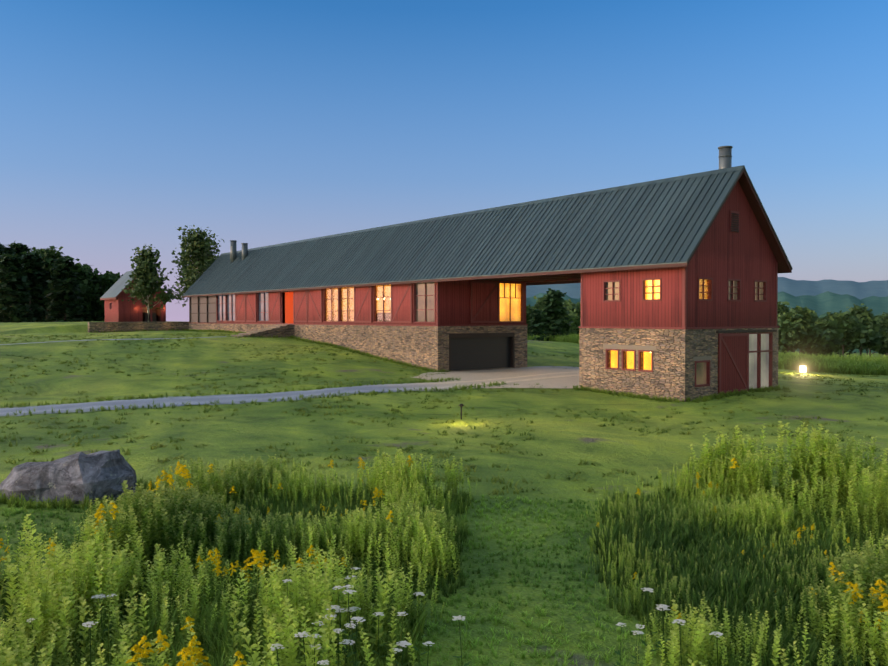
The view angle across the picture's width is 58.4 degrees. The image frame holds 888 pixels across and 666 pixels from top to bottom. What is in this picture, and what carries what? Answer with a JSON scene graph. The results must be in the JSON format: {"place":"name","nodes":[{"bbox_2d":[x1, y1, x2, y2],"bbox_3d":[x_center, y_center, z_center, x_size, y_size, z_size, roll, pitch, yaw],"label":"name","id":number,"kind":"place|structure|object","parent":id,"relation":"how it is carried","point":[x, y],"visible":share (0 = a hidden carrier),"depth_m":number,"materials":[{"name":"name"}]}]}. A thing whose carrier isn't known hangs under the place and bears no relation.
{"place":"outdoors","nodes":[
{"label":"outdoors","id":0,"kind":"place"},
{"bbox_2d":[0,371,578,416],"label":"gravel path","id":1,"kind":"structure","parent":0,"point":[222,399],"depth_m":37.12,"materials":[{"name":"grey gravel"}]},
{"bbox_2d":[0,321,887,665],"bbox_3d":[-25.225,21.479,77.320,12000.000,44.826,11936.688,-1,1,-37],"label":"ground","id":2,"kind":"structure","parent":0,"point":[564,441],"depth_m":27.51,"materials":[{"name":"green plant"}]},
{"bbox_2d":[0,449,136,503],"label":"boulder","id":3,"kind":"object","parent":2,"relation":"on","point":[99,474],"visible":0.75,"depth_m":15.92,"materials":[{"name":"grey stone"}]},
{"bbox_2d":[0,336,225,344],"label":"footpath","id":4,"kind":"structure","parent":2,"relation":"on","point":[107,339],"depth_m":60.93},
{"bbox_2d":[100,270,165,321],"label":"outbuilding","id":5,"kind":"structure","parent":2,"relation":"on","point":[117,309],"depth_m":116.85,"materials":[{"name":"red wood"}]},
{"bbox_2d":[141,245,202,321],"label":"tree trunks","id":6,"kind":"object","parent":2,"relation":"on","point":[148,308],"visible":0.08,"depth_m":98.61,"materials":[{"name":"grey plant"}]},
{"bbox_2d":[87,146,792,401],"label":"barn house","id":7,"kind":"structure","parent":2,"relation":"on","point":[676,277],"depth_m":46.10,"materials":[{"name":"red"}]},
{"bbox_2d":[0,421,887,665],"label":"meadow plants","id":8,"kind":"object","parent":2,"relation":"on","point":[251,519],"visible":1,"depth_m":10.96,"materials":[{"name":"green plant"}]},
{"bbox_2d":[413,366,578,387],"bbox_3d":[6.566,2.690,50.019,16.200,0.236,12.520,-1,1,-37],"label":"gravel apron","id":9,"kind":"object","parent":2,"relation":"on","point":[568,382],"visible":0.35,"depth_m":50.12,"materials":[{"name":"beige gravel"}]},
{"bbox_2d":[527,333,887,375],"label":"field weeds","id":10,"kind":"object","parent":2,"relation":"on","point":[863,365],"visible":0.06,"depth_m":75.05,"materials":[{"name":"green plant"}]},
{"bbox_2d":[0,0,887,321],"label":"sky","id":11,"kind":"structure","parent":0,"point":[125,125],"materials":[{"name":"blue"}]},
{"bbox_2d":[526,277,887,299],"bbox_3d":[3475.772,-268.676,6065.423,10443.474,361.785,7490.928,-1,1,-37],"label":"hill","id":12,"kind":"structure","parent":0,"point":[858,290],"depth_m":4174.68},
{"bbox_2d":[526,291,887,316],"bbox_3d":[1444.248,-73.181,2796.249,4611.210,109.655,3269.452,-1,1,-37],"label":"hill","id":13,"kind":"structure","parent":0,"point":[822,303],"depth_m":1927.38,"materials":[{"name":"green plant"}]},
{"bbox_2d":[779,312,877,352],"bbox_3d":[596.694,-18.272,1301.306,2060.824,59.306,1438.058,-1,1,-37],"label":"hill","id":14,"kind":"structure","parent":0,"point":[853,351],"depth_m":682.11,"materials":[{"name":"green plant"}]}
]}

